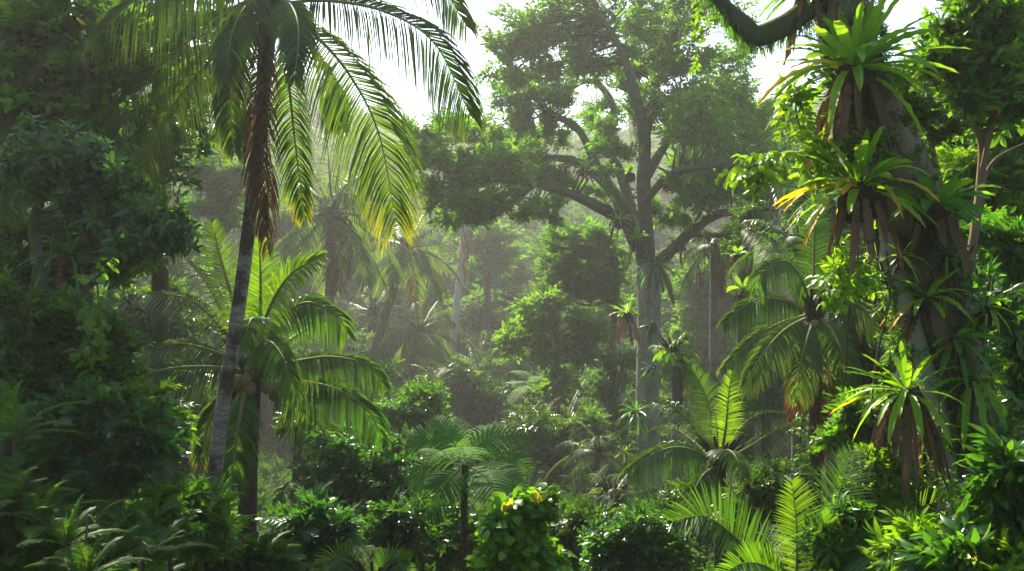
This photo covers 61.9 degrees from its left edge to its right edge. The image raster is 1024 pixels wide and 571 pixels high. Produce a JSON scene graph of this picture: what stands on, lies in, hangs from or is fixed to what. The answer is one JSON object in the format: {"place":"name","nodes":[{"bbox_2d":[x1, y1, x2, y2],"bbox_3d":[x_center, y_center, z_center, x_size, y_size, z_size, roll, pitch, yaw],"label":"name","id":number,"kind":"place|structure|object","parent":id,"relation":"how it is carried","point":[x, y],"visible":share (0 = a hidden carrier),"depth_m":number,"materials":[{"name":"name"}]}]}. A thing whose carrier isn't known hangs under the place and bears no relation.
{"place":"outdoors","nodes":[
{"label":"outdoors","id":0,"kind":"place"},
{"bbox_2d":[55,124,936,570],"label":"forest floor","id":1,"kind":"structure","parent":0,"point":[285,446],"depth_m":80.81,"materials":[{"name":"green plant"}]},
{"bbox_2d":[0,455,82,518],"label":"ground fern","id":2,"kind":"object","parent":1,"relation":"on","point":[11,486],"visible":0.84,"depth_m":6.93,"materials":[{"name":"green plant"}]},
{"bbox_2d":[0,264,83,504],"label":"leafy shrub","id":3,"kind":"object","parent":1,"relation":"on","point":[19,360],"visible":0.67,"depth_m":8.91,"materials":[{"name":"green plant"}]},
{"bbox_2d":[0,379,92,517],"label":"ground fern","id":4,"kind":"object","parent":1,"relation":"on","point":[8,435],"visible":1,"depth_m":7.50,"materials":[{"name":"green plant"}]},
{"bbox_2d":[0,484,102,570],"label":"leafy shrub","id":5,"kind":"object","parent":1,"relation":"on","point":[13,557],"visible":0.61,"depth_m":6.62,"materials":[{"name":"green plant"}]},
{"bbox_2d":[0,479,110,561],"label":"ground fern","id":6,"kind":"object","parent":1,"relation":"on","point":[35,503],"visible":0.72,"depth_m":6.77,"materials":[{"name":"green plant"}]},
{"bbox_2d":[12,494,135,570],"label":"ground fern","id":7,"kind":"object","parent":1,"relation":"on","point":[64,537],"visible":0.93,"depth_m":6.58,"materials":[{"name":"green plant"}]},
{"bbox_2d":[0,201,154,533],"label":"leafy tree","id":8,"kind":"object","parent":1,"relation":"on","point":[12,231],"visible":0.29,"depth_m":10.84,"materials":[{"name":"green plant"}]},
{"bbox_2d":[0,435,154,531],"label":"leafy shrub","id":9,"kind":"object","parent":1,"relation":"on","point":[49,469],"visible":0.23,"depth_m":8.79,"materials":[{"name":"green plant"}]},
{"bbox_2d":[23,536,151,570],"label":"ground fern","id":10,"kind":"object","parent":1,"relation":"on","point":[86,563],"visible":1,"depth_m":6.20,"materials":[{"name":"green plant"}]},
{"bbox_2d":[0,0,181,503],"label":"dark tree","id":11,"kind":"object","parent":1,"relation":"on","point":[43,72],"visible":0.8,"depth_m":12.67,"materials":[{"name":"green plant"}]},
{"bbox_2d":[25,280,157,525],"bbox_3d":[-4.721,3.175,9.526,1.374,6.474,1.180,0,0,21],"label":"leafy shrub","id":12,"kind":"object","parent":1,"relation":"on","point":[124,346],"visible":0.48,"depth_m":9.34,"materials":[{"name":"green plant"}]},
{"bbox_2d":[8,375,190,567],"bbox_3d":[-4.120,3.526,8.567,1.772,5.274,1.079,0,0,0],"label":"leafy shrub","id":13,"kind":"object","parent":1,"relation":"on","point":[128,438],"visible":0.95,"depth_m":8.38,"materials":[{"name":"green plant"}]},
{"bbox_2d":[0,110,203,496],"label":"leafy tree","id":14,"kind":"object","parent":1,"relation":"on","point":[61,168],"visible":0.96,"depth_m":10.28,"materials":[{"name":"green plant"}]},
{"bbox_2d":[13,224,118,302],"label":"strap leaf plant","id":15,"kind":"object","parent":14,"relation":"hanging from","point":[68,259],"visible":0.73,"depth_m":10.31,"materials":[{"name":"green plant"}]},
{"bbox_2d":[61,257,121,392],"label":"hanging vine","id":16,"kind":"object","parent":14,"relation":"hanging from","point":[94,325],"visible":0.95,"depth_m":8.73,"materials":[{"name":"green plant"}]},
{"bbox_2d":[60,469,151,567],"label":"ground fern","id":17,"kind":"object","parent":1,"relation":"on","point":[107,491],"visible":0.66,"depth_m":8.44,"materials":[{"name":"green plant"}]},
{"bbox_2d":[78,524,165,570],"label":"ground fern","id":18,"kind":"object","parent":1,"relation":"on","point":[123,543],"visible":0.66,"depth_m":6.90,"materials":[{"name":"green plant"}]},
{"bbox_2d":[66,0,202,537],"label":"dark tree","id":19,"kind":"object","parent":1,"relation":"on","point":[178,178],"visible":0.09,"depth_m":16.00,"materials":[{"name":"green plant"}]},
{"bbox_2d":[85,492,207,570],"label":"leafy shrub","id":20,"kind":"object","parent":1,"relation":"on","point":[168,513],"visible":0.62,"depth_m":7.97,"materials":[{"name":"green plant"}]},
{"bbox_2d":[114,370,201,570],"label":"leafy shrub","id":21,"kind":"object","parent":1,"relation":"on","point":[141,389],"visible":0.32,"depth_m":9.23,"materials":[{"name":"green plant"}]},
{"bbox_2d":[94,274,225,364],"bbox_3d":[-11.296,3.176,26.746,4.357,7.738,2.985,0,0,0],"label":"valley tree","id":22,"kind":"object","parent":1,"relation":"on","point":[137,320],"visible":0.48,"depth_m":26.40,"materials":[{"name":"green plant"}]},
{"bbox_2d":[107,216,213,317],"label":"valley tree","id":23,"kind":"object","parent":1,"relation":"on","point":[174,271],"visible":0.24,"depth_m":57.21,"materials":[{"name":"green plant"}]},
{"bbox_2d":[113,511,216,570],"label":"ground fern","id":24,"kind":"object","parent":1,"relation":"on","point":[156,563],"visible":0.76,"depth_m":7.25,"materials":[{"name":"green plant"}]},
{"bbox_2d":[132,348,224,481],"bbox_3d":[-9.878,4.335,24.659,3.685,5.320,2.770,0,0,0],"label":"valley tree","id":25,"kind":"object","parent":1,"relation":"on","point":[186,445],"visible":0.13,"depth_m":24.51,"materials":[{"name":"green plant"}]},
{"bbox_2d":[119,0,246,557],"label":"dark tree","id":26,"kind":"object","parent":1,"relation":"on","point":[159,333],"visible":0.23,"depth_m":17.86,"materials":[{"name":"green plant"}]},
{"bbox_2d":[133,467,258,570],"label":"leafy shrub","id":27,"kind":"object","parent":1,"relation":"on","point":[224,525],"visible":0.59,"depth_m":8.40,"materials":[{"name":"green plant"}]},
{"bbox_2d":[175,149,257,402],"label":"valley tree","id":28,"kind":"object","parent":1,"relation":"on","point":[222,200],"visible":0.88,"depth_m":48.37,"materials":[{"name":"green plant"}]},
{"bbox_2d":[180,531,312,570],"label":"leafy shrub","id":29,"kind":"object","parent":1,"relation":"on","point":[264,553],"visible":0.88,"depth_m":8.86,"materials":[{"name":"green plant"}]},
{"bbox_2d":[136,218,394,544],"bbox_3d":[-5.372,2.683,19.444,5.649,8.133,10.181,0,0,-5],"label":"coconut palm","id":30,"kind":"object","parent":1,"relation":"on","point":[262,344],"visible":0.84,"depth_m":16.41,"materials":[{"name":"green plant"}]},
{"bbox_2d":[62,0,488,506],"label":"coconut palm","id":31,"kind":"object","parent":1,"relation":"on","point":[261,27],"visible":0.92,"depth_m":13.16,"materials":[{"name":"green plant"}]},
{"bbox_2d":[259,462,351,570],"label":"leafy shrub","id":32,"kind":"object","parent":1,"relation":"on","point":[283,497],"visible":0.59,"depth_m":15.65,"materials":[{"name":"green plant"}]},
{"bbox_2d":[254,480,371,570],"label":"leafy shrub","id":33,"kind":"object","parent":1,"relation":"on","point":[314,523],"visible":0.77,"depth_m":10.79,"materials":[{"name":"green plant"}]},
{"bbox_2d":[236,134,419,466],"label":"coconut palm","id":34,"kind":"object","parent":1,"relation":"on","point":[330,218],"visible":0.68,"depth_m":56.27,"materials":[{"name":"green plant"}]},
{"bbox_2d":[302,348,405,432],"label":"valley tree","id":35,"kind":"object","parent":1,"relation":"on","point":[387,369],"visible":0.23,"depth_m":48.47,"materials":[{"name":"green plant"}]},
{"bbox_2d":[286,420,423,570],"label":"leafy shrub","id":36,"kind":"object","parent":1,"relation":"on","point":[375,469],"visible":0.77,"depth_m":15.82,"materials":[{"name":"green plant"}]},
{"bbox_2d":[311,535,415,570],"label":"areca palm","id":37,"kind":"object","parent":1,"relation":"on","point":[389,562],"visible":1,"depth_m":9.01,"materials":[{"name":"green plant"}]},
{"bbox_2d":[334,283,412,350],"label":"valley palm","id":38,"kind":"object","parent":1,"relation":"on","point":[371,311],"visible":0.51,"depth_m":95.78,"materials":[{"name":"green plant"}]},
{"bbox_2d":[335,413,438,467],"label":"leafy shrub","id":39,"kind":"object","parent":1,"relation":"on","point":[399,446],"visible":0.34,"depth_m":22.10,"materials":[{"name":"green plant"}]},
{"bbox_2d":[355,487,459,570],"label":"leafy shrub","id":40,"kind":"object","parent":1,"relation":"on","point":[394,525],"visible":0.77,"depth_m":12.29,"materials":[{"name":"green plant"}]},
{"bbox_2d":[362,371,455,441],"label":"leafy shrub","id":41,"kind":"object","parent":1,"relation":"on","point":[415,404],"visible":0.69,"depth_m":30.73,"materials":[{"name":"green plant"}]},
{"bbox_2d":[357,211,461,453],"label":"coconut palm","id":42,"kind":"object","parent":1,"relation":"on","point":[420,256],"visible":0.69,"depth_m":70.50,"materials":[{"name":"green plant"}]},
{"bbox_2d":[366,290,475,383],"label":"valley palm","id":43,"kind":"object","parent":1,"relation":"on","point":[421,341],"visible":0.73,"depth_m":82.50,"materials":[{"name":"green plant"}]},
{"bbox_2d":[392,472,483,570],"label":"leafy shrub","id":44,"kind":"object","parent":1,"relation":"on","point":[449,558],"visible":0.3,"depth_m":14.81,"materials":[{"name":"green plant"}]},
{"bbox_2d":[403,415,534,570],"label":"tree fern","id":45,"kind":"object","parent":1,"relation":"on","point":[451,448],"visible":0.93,"depth_m":13.89,"materials":[{"name":"green plant"}]},
{"bbox_2d":[434,363,517,484],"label":"valley tree","id":46,"kind":"object","parent":1,"relation":"on","point":[483,407],"visible":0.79,"depth_m":61.28,"materials":[{"name":"green plant"}]},
{"bbox_2d":[438,216,533,352],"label":"valley tree","id":47,"kind":"object","parent":1,"relation":"on","point":[492,245],"visible":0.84,"depth_m":101.06,"materials":[{"name":"green plant"}]},
{"bbox_2d":[47,282,936,570],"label":"undergrowth","id":48,"kind":"object","parent":1,"relation":"on","point":[279,472],"visible":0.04,"depth_m":43.14,"materials":[{"name":"green plant"}]},
{"bbox_2d":[465,482,576,570],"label":"bright shrub","id":49,"kind":"object","parent":1,"relation":"on","point":[513,531],"visible":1,"depth_m":7.87,"materials":[{"name":"green plant"}]},
{"bbox_2d":[23,52,1023,478],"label":"forest","id":50,"kind":"object","parent":1,"relation":"on","point":[575,212],"visible":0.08,"depth_m":105.83,"materials":[{"name":"green plant"}]},
{"bbox_2d":[495,398,618,490],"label":"valley tree","id":51,"kind":"object","parent":1,"relation":"on","point":[543,442],"visible":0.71,"depth_m":43.84,"materials":[{"name":"green plant"}]},
{"bbox_2d":[490,275,627,483],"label":"misty tree","id":52,"kind":"object","parent":1,"relation":"on","point":[576,345],"visible":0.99,"depth_m":56.91,"materials":[{"name":"green plant"}]},
{"bbox_2d":[525,215,634,479],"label":"misty tree","id":53,"kind":"object","parent":1,"relation":"on","point":[598,273],"visible":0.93,"depth_m":61.30,"materials":[{"name":"green plant"}]},
{"bbox_2d":[545,491,623,570],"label":"leafy shrub","id":54,"kind":"object","parent":1,"relation":"on","point":[565,533],"visible":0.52,"depth_m":12.87,"materials":[{"name":"green plant"}]},
{"bbox_2d":[544,420,643,500],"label":"valley palm","id":55,"kind":"object","parent":1,"relation":"on","point":[596,448],"visible":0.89,"depth_m":39.61,"materials":[{"name":"green plant"}]},
{"bbox_2d":[390,0,813,495],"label":"giant tree","id":56,"kind":"object","parent":1,"relation":"on","point":[521,160],"visible":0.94,"depth_m":47.67,"materials":[{"name":"green plant"}]},
{"bbox_2d":[632,254,682,309],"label":"birds nest fern","id":57,"kind":"object","parent":56,"relation":"attached to","point":[663,276],"visible":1,"depth_m":46.99,"materials":[{"name":"green plant"}]},
{"bbox_2d":[582,345,636,484],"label":"valley tree","id":58,"kind":"object","parent":1,"relation":"on","point":[608,393],"visible":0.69,"depth_m":57.03,"materials":[{"name":"green plant"}]},
{"bbox_2d":[570,469,650,514],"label":"valley palm","id":59,"kind":"object","parent":1,"relation":"on","point":[617,489],"visible":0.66,"depth_m":22.25,"materials":[{"name":"green plant"}]},
{"bbox_2d":[575,495,705,570],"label":"leafy shrub","id":60,"kind":"object","parent":1,"relation":"on","point":[637,539],"visible":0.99,"depth_m":11.30,"materials":[{"name":"green plant"}]},
{"bbox_2d":[648,326,700,488],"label":"young palm","id":61,"kind":"object","parent":1,"relation":"on","point":[672,353],"visible":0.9,"depth_m":24.51,"materials":[{"name":"green plant"}]},
{"bbox_2d":[638,473,713,564],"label":"leafy shrub","id":62,"kind":"object","parent":1,"relation":"on","point":[673,495],"visible":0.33,"depth_m":15.85,"materials":[{"name":"green plant"}]},
{"bbox_2d":[634,329,728,498],"bbox_3d":[6.110,5.649,31.281,3.363,8.115,3.449,0,0,0],"label":"valley palm","id":63,"kind":"object","parent":1,"relation":"on","point":[681,364],"visible":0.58,"depth_m":30.89,"materials":[{"name":"green plant"}]},
{"bbox_2d":[660,251,758,430],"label":"misty tree","id":64,"kind":"object","parent":1,"relation":"on","point":[694,307],"visible":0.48,"depth_m":78.52,"materials":[{"name":"green plant"}]},
{"bbox_2d":[617,363,805,569],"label":"feather palm","id":65,"kind":"object","parent":1,"relation":"on","point":[724,456],"visible":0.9,"depth_m":13.81,"materials":[{"name":"green plant"}]},
{"bbox_2d":[660,228,764,488],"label":"valley palm","id":66,"kind":"object","parent":1,"relation":"on","point":[720,264],"visible":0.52,"depth_m":57.29,"materials":[{"name":"green plant"}]},
{"bbox_2d":[717,193,782,548],"bbox_3d":[7.538,2.934,26.844,2.178,11.756,1.417,0,0,0],"label":"perch tree","id":67,"kind":"object","parent":1,"relation":"on","point":[750,211],"visible":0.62,"depth_m":26.62,"materials":[{"name":"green plant"}]},
{"bbox_2d":[696,315,808,505],"bbox_3d":[9.309,5.071,30.940,4.999,8.930,3.953,0,0,0],"label":"valley tree","id":68,"kind":"object","parent":1,"relation":"on","point":[773,399],"visible":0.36,"depth_m":30.62,"materials":[{"name":"green plant"}]},
{"bbox_2d":[706,447,820,557],"bbox_3d":[3.599,4.572,12.493,1.623,4.367,1.292,0,0,-9],"label":"leafy shrub","id":69,"kind":"object","parent":1,"relation":"on","point":[764,490],"visible":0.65,"depth_m":12.38,"materials":[{"name":"green plant"}]},
{"bbox_2d":[660,443,891,570],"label":"areca palm","id":70,"kind":"object","parent":1,"relation":"on","point":[774,558],"visible":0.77,"depth_m":7.32,"materials":[{"name":"green plant"}]},
{"bbox_2d":[728,187,862,570],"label":"feather palm","id":71,"kind":"object","parent":1,"relation":"on","point":[785,238],"visible":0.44,"depth_m":17.90,"materials":[{"name":"green plant"}]},
{"bbox_2d":[716,194,890,569],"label":"coconut palm","id":72,"kind":"object","parent":1,"relation":"on","point":[814,331],"visible":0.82,"depth_m":14.39,"materials":[{"name":"green plant"}]},
{"bbox_2d":[775,177,880,502],"bbox_3d":[8.646,2.679,22.389,3.384,11.185,2.652,0,0,0],"label":"leafy tree","id":73,"kind":"object","parent":1,"relation":"on","point":[797,202],"visible":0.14,"depth_m":22.21,"materials":[{"name":"green plant"}]},
{"bbox_2d":[789,490,884,570],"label":"leafy shrub","id":74,"kind":"object","parent":1,"relation":"on","point":[835,549],"visible":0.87,"depth_m":6.98,"materials":[{"name":"green plant"}]},
{"bbox_2d":[798,268,907,458],"bbox_3d":[6.603,3.397,16.040,2.510,7.932,1.971,0,0,0],"label":"valley tree","id":75,"kind":"object","parent":1,"relation":"on","point":[863,347],"visible":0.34,"depth_m":15.73,"materials":[{"name":"green plant"}]},
{"bbox_2d":[706,0,1005,534],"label":"mossy tree","id":76,"kind":"object","parent":1,"relation":"on","point":[749,32],"visible":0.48,"depth_m":8.70,"materials":[{"name":"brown plant"}]},
{"bbox_2d":[673,0,721,77],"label":"climbing vine","id":77,"kind":"object","parent":76,"relation":"attached to","point":[693,38],"visible":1,"depth_m":8.84,"materials":[{"name":"green plant"}]},
{"bbox_2d":[768,57,847,200],"bbox_3d":[2.969,-1.558,8.673,0.852,1.417,0.641,0,0,0],"label":"climbing vine","id":78,"kind":"object","parent":76,"relation":"attached to","point":[802,98],"visible":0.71,"depth_m":8.62,"materials":[{"name":"green plant"}]},
{"bbox_2d":[767,126,939,277],"bbox_3d":[3.320,-0.846,8.417,1.645,1.552,1.624,0,0,0],"label":"birds nest fern","id":79,"kind":"object","parent":76,"relation":"attached to","point":[861,200],"visible":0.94,"depth_m":8.24,"materials":[{"name":"green plant"}]},
{"bbox_2d":[715,130,850,204],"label":"climbing vine","id":80,"kind":"object","parent":79,"relation":"attached to","point":[764,174],"visible":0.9,"depth_m":8.47,"materials":[{"name":"green plant"}]},
{"bbox_2d":[804,252,879,314],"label":"climbing vine","id":81,"kind":"object","parent":79,"relation":"attached to","point":[828,303],"visible":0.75,"depth_m":8.49,"materials":[{"name":"green plant"}]},
{"bbox_2d":[816,234,874,306],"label":"climbing vine","id":82,"kind":"object","parent":79,"relation":"hanging from","point":[839,271],"visible":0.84,"depth_m":8.44,"materials":[{"name":"green plant"}]},
{"bbox_2d":[820,121,910,188],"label":"climbing vine","id":83,"kind":"object","parent":79,"relation":"attached to","point":[887,152],"visible":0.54,"depth_m":8.31,"materials":[{"name":"green plant"}]},
{"bbox_2d":[758,0,972,167],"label":"birds nest fern","id":84,"kind":"object","parent":76,"relation":"attached to","point":[853,77],"visible":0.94,"depth_m":8.35,"materials":[{"name":"green plant"}]},
{"bbox_2d":[859,256,927,369],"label":"climbing vine","id":85,"kind":"object","parent":76,"relation":"attached to","point":[880,282],"visible":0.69,"depth_m":8.66,"materials":[{"name":"green plant"}]},
{"bbox_2d":[830,339,966,498],"bbox_3d":[3.770,1.255,8.352,1.208,1.486,1.335,0,0,28],"label":"birds nest fern","id":86,"kind":"object","parent":76,"relation":"attached to","point":[908,405],"visible":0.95,"depth_m":8.12,"materials":[{"name":"green plant"}]},
{"bbox_2d":[866,268,974,362],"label":"birds nest fern","id":87,"kind":"object","parent":76,"relation":"attached to","point":[928,303],"visible":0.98,"depth_m":8.38,"materials":[{"name":"green plant"}]},
{"bbox_2d":[912,408,969,530],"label":"climbing vine","id":88,"kind":"object","parent":76,"relation":"attached to","point":[937,479],"visible":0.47,"depth_m":8.35,"materials":[{"name":"green plant"}]},
{"bbox_2d":[887,165,1007,276],"bbox_3d":[4.224,-0.628,8.421,1.049,1.100,1.132,0,0,44],"label":"birds nest fern","id":89,"kind":"object","parent":76,"relation":"attached to","point":[935,211],"visible":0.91,"depth_m":8.29,"materials":[{"name":"green plant"}]},
{"bbox_2d":[914,313,1006,404],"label":"strap leaf plant","id":90,"kind":"object","parent":76,"relation":"attached to","point":[955,341],"visible":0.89,"depth_m":8.28,"materials":[{"name":"green plant"}]},
{"bbox_2d":[922,362,1023,453],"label":"birds nest fern","id":91,"kind":"object","parent":76,"relation":"attached to","point":[975,386],"visible":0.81,"depth_m":8.20,"materials":[{"name":"green plant"}]},
{"bbox_2d":[939,207,1009,373],"bbox_3d":[4.560,0.053,8.470,0.661,1.668,0.558,0,0,0],"label":"climbing vine","id":92,"kind":"object","parent":76,"relation":"attached to","point":[980,309],"visible":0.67,"depth_m":8.44,"materials":[{"name":"green plant"}]},
{"bbox_2d":[806,383,912,459],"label":"leafy shrub","id":93,"kind":"object","parent":1,"relation":"on","point":[842,427],"visible":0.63,"depth_m":9.91,"materials":[{"name":"green plant"}]},
{"bbox_2d":[831,437,929,537],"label":"leafy shrub","id":94,"kind":"object","parent":1,"relation":"on","point":[887,467],"visible":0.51,"depth_m":8.22,"materials":[{"name":"green plant"}]},
{"bbox_2d":[855,505,944,570],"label":"leafy shrub","id":95,"kind":"object","parent":1,"relation":"on","point":[884,555],"visible":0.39,"depth_m":6.56,"materials":[{"name":"green plant"}]},
{"bbox_2d":[889,57,976,185],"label":"crooked sapling","id":96,"kind":"object","parent":1,"relation":"on","point":[936,131],"visible":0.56,"depth_m":9.77,"materials":[{"name":"green plant"}]},
{"bbox_2d":[890,507,1010,570],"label":"leafy shrub","id":97,"kind":"object","parent":1,"relation":"on","point":[934,551],"visible":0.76,"depth_m":5.52,"materials":[{"name":"green plant"}]},
{"bbox_2d":[903,0,1023,281],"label":"forked sapling","id":98,"kind":"object","parent":1,"relation":"on","point":[984,85],"visible":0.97,"depth_m":9.99,"materials":[{"name":"green plant"}]},
{"bbox_2d":[923,7,1023,420],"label":"leafy tree","id":99,"kind":"object","parent":1,"relation":"on","point":[1015,155],"visible":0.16,"depth_m":12.67,"materials":[{"name":"green plant"}]},
{"bbox_2d":[926,140,1023,372],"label":"leafy tree","id":100,"kind":"object","parent":1,"relation":"on","point":[954,161],"visible":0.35,"depth_m":12.64,"materials":[{"name":"green plant"}]},
{"bbox_2d":[954,422,1023,559],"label":"leafy shrub","id":101,"kind":"object","parent":1,"relation":"on","point":[992,486],"visible":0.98,"depth_m":5.53,"materials":[{"name":"green plant"}]},
{"bbox_2d":[958,204,1023,394],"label":"leafy shrub","id":102,"kind":"object","parent":1,"relation":"on","point":[1003,244],"visible":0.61,"depth_m":10.82,"materials":[{"name":"green plant"}]},
{"bbox_2d":[959,520,1023,570],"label":"leafy shrub","id":103,"kind":"object","parent":1,"relation":"on","point":[1015,562],"visible":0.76,"depth_m":5.32,"materials":[{"name":"green plant"}]},
{"bbox_2d":[973,255,1023,440],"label":"leafy shrub","id":104,"kind":"object","parent":1,"relation":"on","point":[1011,349],"visible":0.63,"depth_m":9.81,"materials":[{"name":"green plant"}]},
{"bbox_2d":[71,0,948,137],"label":"sky","id":105,"kind":"structure","parent":0,"point":[905,12],"materials":[{"name":"white"}]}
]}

